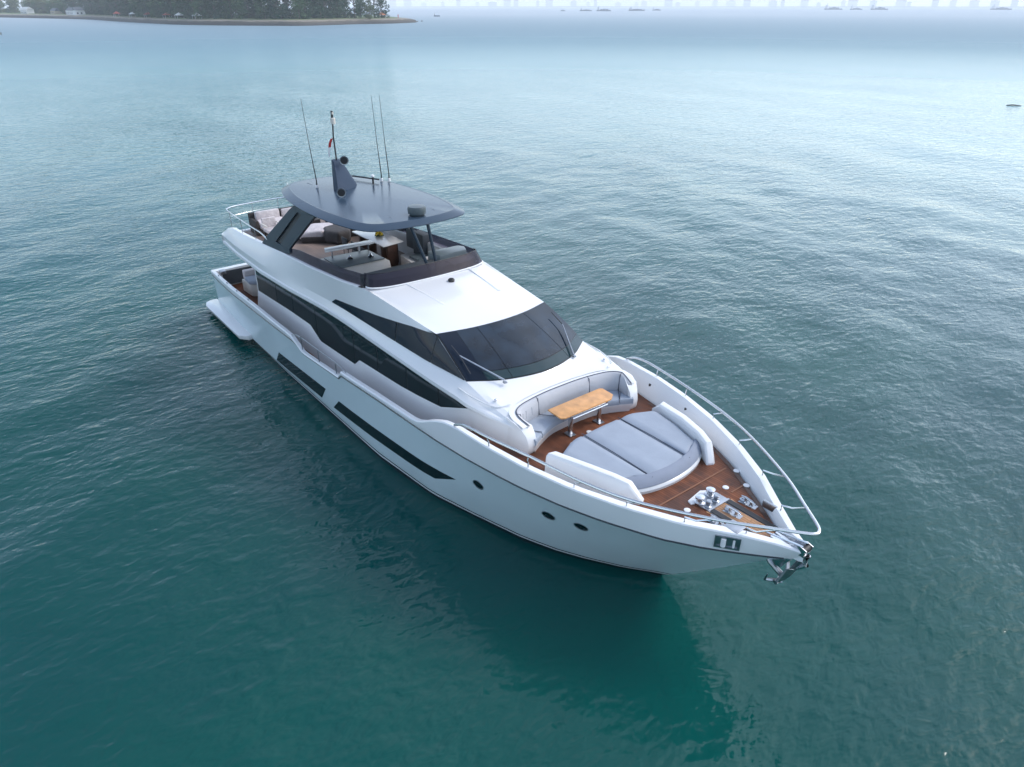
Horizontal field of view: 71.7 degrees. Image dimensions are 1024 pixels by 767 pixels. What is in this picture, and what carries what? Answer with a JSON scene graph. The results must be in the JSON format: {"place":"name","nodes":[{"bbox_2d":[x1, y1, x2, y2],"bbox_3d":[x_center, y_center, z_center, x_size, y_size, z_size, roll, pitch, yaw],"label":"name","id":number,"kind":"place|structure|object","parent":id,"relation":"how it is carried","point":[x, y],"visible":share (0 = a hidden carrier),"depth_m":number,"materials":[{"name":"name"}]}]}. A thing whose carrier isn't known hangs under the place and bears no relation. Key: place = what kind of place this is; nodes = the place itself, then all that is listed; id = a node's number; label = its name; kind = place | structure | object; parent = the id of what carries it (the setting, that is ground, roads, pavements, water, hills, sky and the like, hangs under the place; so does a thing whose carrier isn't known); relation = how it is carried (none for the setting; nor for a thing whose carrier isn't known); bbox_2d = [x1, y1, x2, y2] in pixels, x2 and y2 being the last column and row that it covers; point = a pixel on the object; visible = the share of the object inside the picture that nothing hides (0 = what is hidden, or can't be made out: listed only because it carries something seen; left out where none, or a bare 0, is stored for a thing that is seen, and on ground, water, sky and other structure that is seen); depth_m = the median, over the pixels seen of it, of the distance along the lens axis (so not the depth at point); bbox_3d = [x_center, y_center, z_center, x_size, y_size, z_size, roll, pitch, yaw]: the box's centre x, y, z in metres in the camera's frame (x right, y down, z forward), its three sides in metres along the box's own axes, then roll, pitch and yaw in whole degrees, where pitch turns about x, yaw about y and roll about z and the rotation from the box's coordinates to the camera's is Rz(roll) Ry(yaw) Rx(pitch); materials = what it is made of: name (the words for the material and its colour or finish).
{"place":"outdoors","nodes":[
{"label":"outdoors","id":0,"kind":"place"},
{"bbox_2d":[0,11,415,25],"bbox_3d":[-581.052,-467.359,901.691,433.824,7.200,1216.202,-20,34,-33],"label":"shore","id":1,"kind":"structure","parent":0,"point":[290,21],"depth_m":566.52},
{"bbox_2d":[0,0,5,11],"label":"broadleaf tree","id":2,"kind":"object","parent":1,"relation":"on","point":[1,4],"visible":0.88,"depth_m":1001.85,"materials":[{"name":"green plant"}]},
{"bbox_2d":[3,0,12,12],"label":"broadleaf tree","id":3,"kind":"object","parent":1,"relation":"on","point":[5,4],"visible":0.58,"depth_m":982.62,"materials":[{"name":"green plant"}]},
{"bbox_2d":[8,0,20,12],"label":"broadleaf tree","id":4,"kind":"object","parent":1,"relation":"on","point":[13,3],"visible":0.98,"depth_m":971.50,"materials":[{"name":"green plant"}]},
{"bbox_2d":[19,7,34,13],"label":"beach house","id":5,"kind":"structure","parent":1,"relation":"on","point":[26,10],"depth_m":899.33,"materials":[{"name":"white glass"}]},
{"bbox_2d":[30,1,37,12],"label":"broadleaf tree","id":6,"kind":"object","parent":1,"relation":"on","point":[35,8],"visible":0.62,"depth_m":905.59,"materials":[{"name":"green plant"}]},
{"bbox_2d":[35,0,46,13],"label":"broadleaf tree","id":7,"kind":"object","parent":1,"relation":"on","point":[39,3],"visible":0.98,"depth_m":889.63,"materials":[{"name":"green plant"}]},
{"bbox_2d":[46,1,52,13],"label":"broadleaf tree","id":8,"kind":"object","parent":1,"relation":"on","point":[48,5],"visible":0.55,"depth_m":881.29,"materials":[{"name":"green plant"}]},
{"bbox_2d":[50,8,61,13],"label":"beach house","id":9,"kind":"structure","parent":1,"relation":"on","point":[54,10],"depth_m":863.13,"materials":[{"name":"beige"}]},
{"bbox_2d":[53,1,65,13],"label":"broadleaf tree","id":10,"kind":"object","parent":1,"relation":"on","point":[56,3],"visible":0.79,"depth_m":862.81,"materials":[{"name":"green plant"}]},
{"bbox_2d":[57,0,67,13],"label":"broadleaf tree","id":11,"kind":"object","parent":1,"relation":"on","point":[62,9],"visible":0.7,"depth_m":859.36,"materials":[{"name":"green plant"}]},
{"bbox_2d":[65,7,73,14],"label":"beach house","id":12,"kind":"structure","parent":1,"relation":"on","point":[69,10],"depth_m":822.37,"materials":[{"name":"white glass"}]},
{"bbox_2d":[64,0,76,9],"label":"broadleaf tree","id":13,"kind":"object","parent":1,"relation":"on","point":[68,2],"visible":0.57,"depth_m":845.90,"materials":[{"name":"green plant"}]},
{"bbox_2d":[72,7,85,14],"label":"beach house","id":14,"kind":"structure","parent":1,"relation":"on","point":[78,11],"depth_m":806.50,"materials":[{"name":"white glass"}]},
{"bbox_2d":[81,0,93,13],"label":"broadleaf tree","id":15,"kind":"object","parent":1,"relation":"on","point":[89,10],"visible":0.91,"depth_m":803.16,"materials":[{"name":"green plant"}]},
{"bbox_2d":[91,0,104,14],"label":"broadleaf tree","id":16,"kind":"object","parent":1,"relation":"on","point":[98,9],"visible":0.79,"depth_m":779.31,"materials":[{"name":"green plant"}]},
{"bbox_2d":[101,0,111,14],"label":"broadleaf tree","id":17,"kind":"object","parent":1,"relation":"on","point":[108,13],"visible":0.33,"depth_m":758.98,"materials":[{"name":"green plant"}]},
{"bbox_2d":[117,0,128,16],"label":"broadleaf tree","id":18,"kind":"object","parent":1,"relation":"on","point":[123,10],"visible":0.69,"depth_m":684.24,"materials":[{"name":"green plant"}]},
{"bbox_2d":[129,0,138,16],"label":"broadleaf tree","id":19,"kind":"object","parent":1,"relation":"on","point":[132,9],"visible":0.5,"depth_m":655.97,"materials":[{"name":"green plant"}]},
{"bbox_2d":[133,1,141,16],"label":"broadleaf tree","id":20,"kind":"object","parent":1,"relation":"on","point":[137,14],"visible":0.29,"depth_m":648.36,"materials":[{"name":"green plant"}]},
{"bbox_2d":[151,0,159,17],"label":"broadleaf tree","id":21,"kind":"object","parent":1,"relation":"on","point":[154,13],"visible":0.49,"depth_m":605.89,"materials":[{"name":"green plant"}]},
{"bbox_2d":[154,0,165,17],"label":"broadleaf tree","id":22,"kind":"object","parent":1,"relation":"on","point":[160,13],"visible":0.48,"depth_m":599.00,"materials":[{"name":"green plant"}]},
{"bbox_2d":[156,0,172,16],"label":"broadleaf tree","id":23,"kind":"object","parent":1,"relation":"on","point":[160,3],"visible":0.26,"depth_m":592.08,"materials":[{"name":"green plant"}]},
{"bbox_2d":[161,0,176,17],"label":"broadleaf tree","id":24,"kind":"object","parent":1,"relation":"on","point":[168,10],"visible":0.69,"depth_m":587.69,"materials":[{"name":"green plant"}]},
{"bbox_2d":[170,0,186,17],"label":"broadleaf tree","id":25,"kind":"object","parent":1,"relation":"on","point":[178,10],"visible":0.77,"depth_m":573.82,"materials":[{"name":"green plant"}]},
{"bbox_2d":[172,0,191,17],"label":"broadleaf tree","id":26,"kind":"object","parent":1,"relation":"on","point":[183,4],"visible":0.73,"depth_m":570.63,"materials":[{"name":"green plant"}]},
{"bbox_2d":[183,1,200,18],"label":"broadleaf tree","id":27,"kind":"object","parent":1,"relation":"on","point":[188,13],"visible":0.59,"depth_m":558.50,"materials":[{"name":"green plant"}]},
{"bbox_2d":[189,0,210,18],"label":"broadleaf tree","id":28,"kind":"object","parent":1,"relation":"on","point":[197,7],"visible":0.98,"depth_m":550.87,"materials":[{"name":"green plant"}]},
{"bbox_2d":[195,0,211,18],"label":"broadleaf tree","id":29,"kind":"object","parent":1,"relation":"on","point":[205,9],"visible":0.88,"depth_m":553.39,"materials":[{"name":"green plant"}]},
{"bbox_2d":[205,0,223,18],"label":"broadleaf tree","id":30,"kind":"object","parent":1,"relation":"on","point":[214,10],"visible":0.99,"depth_m":548.65,"materials":[{"name":"green plant"}]},
{"bbox_2d":[215,0,232,18],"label":"broadleaf tree","id":31,"kind":"object","parent":1,"relation":"on","point":[223,2],"visible":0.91,"depth_m":546.36,"materials":[{"name":"green plant"}]},
{"bbox_2d":[221,0,238,18],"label":"broadleaf tree","id":32,"kind":"object","parent":1,"relation":"on","point":[230,15],"visible":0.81,"depth_m":546.93,"materials":[{"name":"green plant"}]},
{"bbox_2d":[231,0,247,18],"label":"broadleaf tree","id":33,"kind":"object","parent":1,"relation":"on","point":[240,12],"visible":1,"depth_m":542.56,"materials":[{"name":"green plant"}]},
{"bbox_2d":[236,0,255,17],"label":"broadleaf tree","id":34,"kind":"object","parent":1,"relation":"on","point":[249,4],"visible":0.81,"depth_m":548.26,"materials":[{"name":"green plant"}]},
{"bbox_2d":[253,0,268,18],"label":"broadleaf tree","id":35,"kind":"object","parent":1,"relation":"on","point":[258,6],"visible":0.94,"depth_m":535.29,"materials":[{"name":"green plant"}]},
{"bbox_2d":[257,0,273,18],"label":"broadleaf tree","id":36,"kind":"object","parent":1,"relation":"on","point":[267,14],"visible":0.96,"depth_m":536.16,"materials":[{"name":"green plant"}]},
{"bbox_2d":[266,0,281,18],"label":"broadleaf tree","id":37,"kind":"object","parent":1,"relation":"on","point":[272,15],"visible":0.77,"depth_m":539.74,"materials":[{"name":"green plant"}]},
{"bbox_2d":[270,0,290,18],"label":"broadleaf tree","id":38,"kind":"object","parent":1,"relation":"on","point":[282,14],"visible":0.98,"depth_m":532.61,"materials":[{"name":"green plant"}]},
{"bbox_2d":[276,0,291,18],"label":"broadleaf tree","id":39,"kind":"object","parent":1,"relation":"on","point":[284,10],"visible":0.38,"depth_m":542.81,"materials":[{"name":"green plant"}]},
{"bbox_2d":[281,0,294,16],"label":"broadleaf tree","id":40,"kind":"object","parent":1,"relation":"on","point":[287,3],"visible":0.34,"depth_m":554.49,"materials":[{"name":"green plant"}]},
{"bbox_2d":[290,0,306,18],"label":"broadleaf tree","id":41,"kind":"object","parent":1,"relation":"on","point":[297,5],"visible":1,"depth_m":533.03,"materials":[{"name":"green plant"}]},
{"bbox_2d":[291,0,309,17],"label":"broadleaf tree","id":42,"kind":"object","parent":1,"relation":"on","point":[300,10],"visible":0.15,"depth_m":545.22,"materials":[{"name":"green plant"}]},
{"bbox_2d":[300,0,316,18],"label":"broadleaf tree","id":43,"kind":"object","parent":1,"relation":"on","point":[308,14],"visible":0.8,"depth_m":537.54,"materials":[{"name":"green plant"}]},
{"bbox_2d":[310,0,324,18],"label":"broadleaf tree","id":44,"kind":"object","parent":1,"relation":"on","point":[318,13],"visible":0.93,"depth_m":544.94,"materials":[{"name":"green plant"}]},
{"bbox_2d":[313,0,334,18],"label":"broadleaf tree","id":45,"kind":"object","parent":1,"relation":"on","point":[328,16],"visible":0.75,"depth_m":553.55,"materials":[{"name":"green plant"}]},
{"bbox_2d":[324,0,340,17],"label":"broadleaf tree","id":46,"kind":"object","parent":1,"relation":"on","point":[331,5],"visible":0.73,"depth_m":560.61,"materials":[{"name":"green plant"}]},
{"bbox_2d":[328,0,344,17],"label":"broadleaf tree","id":47,"kind":"object","parent":1,"relation":"on","point":[340,2],"visible":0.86,"depth_m":564.75,"materials":[{"name":"green plant"}]},
{"bbox_2d":[338,0,352,17],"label":"broadleaf tree","id":48,"kind":"object","parent":1,"relation":"on","point":[346,3],"visible":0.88,"depth_m":574.46,"materials":[{"name":"green plant"}]},
{"bbox_2d":[347,0,362,17],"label":"broadleaf tree","id":49,"kind":"object","parent":1,"relation":"on","point":[356,10],"visible":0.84,"depth_m":582.08,"materials":[{"name":"green plant"}]},
{"bbox_2d":[352,0,366,16],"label":"broadleaf tree","id":50,"kind":"object","parent":1,"relation":"on","point":[362,7],"visible":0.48,"depth_m":590.67,"materials":[{"name":"green plant"}]},
{"bbox_2d":[363,1,374,18],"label":"broadleaf tree","id":51,"kind":"object","parent":1,"relation":"on","point":[367,9],"visible":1,"depth_m":573.55,"materials":[{"name":"green plant"}]},
{"bbox_2d":[363,0,382,17],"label":"broadleaf tree","id":52,"kind":"object","parent":1,"relation":"on","point":[378,14],"visible":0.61,"depth_m":591.31,"materials":[{"name":"green plant"}]},
{"bbox_2d":[374,0,389,17],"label":"broadleaf tree","id":53,"kind":"object","parent":1,"relation":"on","point":[381,3],"visible":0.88,"depth_m":598.75,"materials":[{"name":"green plant"}]},
{"bbox_2d":[261,216,277,236],"bbox_3d":[-10.280,-6.623,30.408,0.720,0.890,0.700,-20,34,-33],"label":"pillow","id":54,"kind":"object","parent":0,"point":[268,222],"visible":0.73,"depth_m":30.40,"materials":[{"name":"fabric"}]},
{"bbox_2d":[299,222,332,242],"bbox_3d":[-8.420,-6.525,30.634,1.818,0.504,1.822,-20,34,-33],"label":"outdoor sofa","id":55,"kind":"object","parent":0,"point":[313,232],"visible":0.45,"depth_m":30.02,"materials":[{"name":"fabric"}]},
{"bbox_2d":[325,221,357,236],"bbox_3d":[-7.551,-7.162,31.739,0.780,0.590,2.400,-20,34,-33],"label":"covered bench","id":56,"kind":"object","parent":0,"point":[353,234],"visible":0.02,"depth_m":30.92,"materials":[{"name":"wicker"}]},
{"bbox_2d":[341,236,357,253],"bbox_3d":[-6.440,-5.420,28.191,0.460,0.851,0.440,-20,34,-33],"label":"folding chair","id":57,"kind":"object","parent":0,"point":[344,240],"visible":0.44,"depth_m":27.94,"materials":[{"name":"grey fabric"}]},
{"bbox_2d":[350,241,357,251],"bbox_3d":[-5.948,-5.123,27.633,0.460,0.851,0.440,-20,34,-33],"label":"folding chair","id":58,"kind":"object","parent":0,"point":[355,249],"visible":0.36,"depth_m":27.39,"materials":[{"name":"grey fabric"}]},
{"bbox_2d":[0,7,1023,766],"bbox_3d":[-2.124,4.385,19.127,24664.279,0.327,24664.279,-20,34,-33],"label":"sea","id":59,"kind":"structure","parent":0,"point":[790,239],"depth_m":26.96,"materials":[{"name":"liquid"}]},
{"bbox_2d":[206,96,820,584],"bbox_3d":[-2.920,-3.269,23.587,7.345,10.700,29.133,-20,34,-33],"label":"motor yacht","id":60,"kind":"object","parent":59,"relation":"on","point":[464,380],"visible":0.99,"depth_m":19.75,"materials":[{"name":"paint"}]},
{"bbox_2d":[248,206,320,235],"bbox_3d":[-10.227,-7.427,31.896,2.920,0.890,1.096,-20,34,-33],"label":"outdoor sofa","id":61,"kind":"object","parent":60,"relation":"on","point":[278,214],"visible":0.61,"depth_m":31.38,"materials":[{"name":"fabric"}]},
{"bbox_2d":[323,224,350,243],"bbox_3d":[-7.471,-6.413,30.374,1.257,0.530,1.409,-20,34,-33],"label":"pouf","id":62,"kind":"object","parent":60,"relation":"on","point":[333,233],"visible":0.87,"depth_m":29.89,"materials":[{"name":"grey fabric"}]},
{"bbox_2d":[352,231,402,266],"bbox_3d":[-5.246,-5.398,28.107,1.020,0.890,2.598,-20,34,-33],"label":"dining table","id":63,"kind":"object","parent":60,"relation":"on","point":[387,243],"visible":0.73,"depth_m":27.41,"materials":[{"name":"brown wood"}]},
{"bbox_2d":[375,232,383,236],"bbox_3d":[-5.227,-5.939,27.855,0.390,0.282,0.419,-20,34,-33],"label":"flower bunch","id":64,"kind":"object","parent":63,"relation":"on","point":[377,234],"visible":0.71,"depth_m":27.79,"materials":[{"name":"yellow plant"}]},
{"bbox_2d":[629,8,644,10],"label":"cargo ship","id":65,"kind":"object","parent":59,"relation":"on","point":[630,9],"visible":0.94,"depth_m":2095.33,"materials":[{"name":"grey metal"}]},
{"bbox_2d":[824,5,841,9],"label":"cargo ship","id":66,"kind":"object","parent":59,"relation":"on","point":[832,8],"visible":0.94,"depth_m":2707.74,"materials":[{"name":"grey metal"}]},
{"bbox_2d":[870,5,887,9],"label":"cargo ship","id":67,"kind":"object","parent":59,"relation":"on","point":[878,8],"visible":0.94,"depth_m":2652.86,"materials":[{"name":"grey metal"}]},
{"bbox_2d":[990,5,1011,9],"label":"cargo ship","id":68,"kind":"object","parent":59,"relation":"on","point":[1000,8],"visible":0.94,"depth_m":2641.61,"materials":[{"name":"grey metal"}]},
{"bbox_2d":[2,0,1023,6],"label":"sky","id":69,"kind":"structure","parent":0,"point":[398,2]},
{"bbox_2d":[327,6,1023,7],"bbox_3d":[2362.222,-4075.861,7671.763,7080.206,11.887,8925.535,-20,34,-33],"label":"coast","id":70,"kind":"structure","parent":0,"point":[701,6],"depth_m":7866.18,"materials":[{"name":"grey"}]},
{"bbox_2d":[387,0,395,5],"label":"tower block","id":71,"kind":"structure","parent":70,"relation":"on","point":[391,2],"depth_m":8778.61,"materials":[{"name":"beige"}]},
{"bbox_2d":[404,0,411,6],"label":"tower block","id":72,"kind":"structure","parent":70,"relation":"on","point":[407,3],"depth_m":8585.15,"materials":[{"name":"grey"}]},
{"bbox_2d":[488,2,496,5],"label":"tower block","id":73,"kind":"structure","parent":70,"relation":"on","point":[492,3],"depth_m":8323.47,"materials":[{"name":"grey"}]},
{"bbox_2d":[504,0,510,5],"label":"tower block","id":74,"kind":"structure","parent":70,"relation":"on","point":[507,2],"depth_m":8303.38,"materials":[{"name":"grey"}]},
{"bbox_2d":[546,0,552,5],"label":"tower block","id":75,"kind":"structure","parent":70,"relation":"on","point":[549,2],"depth_m":8703.52,"materials":[{"name":"grey"}]},
{"bbox_2d":[641,1,646,5],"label":"tower block","id":76,"kind":"structure","parent":70,"relation":"on","point":[643,3],"depth_m":8971.95,"materials":[{"name":"beige"}]},
{"bbox_2d":[664,0,672,5],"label":"tower block","id":77,"kind":"structure","parent":70,"relation":"on","point":[668,2],"depth_m":8424.74,"materials":[{"name":"grey"}]},
{"bbox_2d":[712,0,717,5],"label":"tower block","id":78,"kind":"structure","parent":70,"relation":"on","point":[714,2],"depth_m":8168.87,"materials":[{"name":"grey"}]},
{"bbox_2d":[726,1,735,5],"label":"tower block","id":79,"kind":"structure","parent":70,"relation":"on","point":[730,3],"depth_m":8547.32,"materials":[{"name":"grey"}]},
{"bbox_2d":[743,0,750,5],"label":"tower block","id":80,"kind":"structure","parent":70,"relation":"on","point":[746,2],"depth_m":7850.84,"materials":[{"name":"grey"}]},
{"bbox_2d":[768,1,776,5],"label":"tower block","id":81,"kind":"structure","parent":70,"relation":"on","point":[772,3],"depth_m":8446.65,"materials":[{"name":"grey"}]},
{"bbox_2d":[800,0,808,5],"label":"tower block","id":82,"kind":"structure","parent":70,"relation":"on","point":[804,2],"depth_m":7811.82,"materials":[{"name":"grey"}]},
{"bbox_2d":[847,0,857,5],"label":"tower block","id":83,"kind":"structure","parent":70,"relation":"on","point":[852,2],"depth_m":8402.48,"materials":[{"name":"beige"}]},
{"bbox_2d":[869,0,876,5],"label":"tower block","id":84,"kind":"structure","parent":70,"relation":"on","point":[873,2],"depth_m":7845.08,"materials":[{"name":"grey"}]},
{"bbox_2d":[895,0,906,5],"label":"tower block","id":85,"kind":"structure","parent":70,"relation":"on","point":[900,2],"depth_m":8068.90,"materials":[{"name":"beige"}]},
{"bbox_2d":[931,0,938,6],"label":"tower block","id":86,"kind":"structure","parent":70,"relation":"on","point":[935,3],"depth_m":7678.18,"materials":[{"name":"grey"}]},
{"bbox_2d":[949,0,956,6],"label":"tower block","id":87,"kind":"structure","parent":70,"relation":"on","point":[952,3],"depth_m":7716.06,"materials":[{"name":"beige"}]},
{"bbox_2d":[969,0,979,6],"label":"tower block","id":88,"kind":"structure","parent":70,"relation":"on","point":[974,3],"depth_m":7785.79,"materials":[{"name":"beige"}]},
{"bbox_2d":[990,0,999,6],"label":"tower block","id":89,"kind":"structure","parent":70,"relation":"on","point":[995,3],"depth_m":7808.22,"materials":[{"name":"beige"}]},
{"bbox_2d":[1010,0,1018,6],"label":"tower block","id":90,"kind":"structure","parent":70,"relation":"on","point":[1014,3],"depth_m":7290.98,"materials":[{"name":"grey"}]}
]}

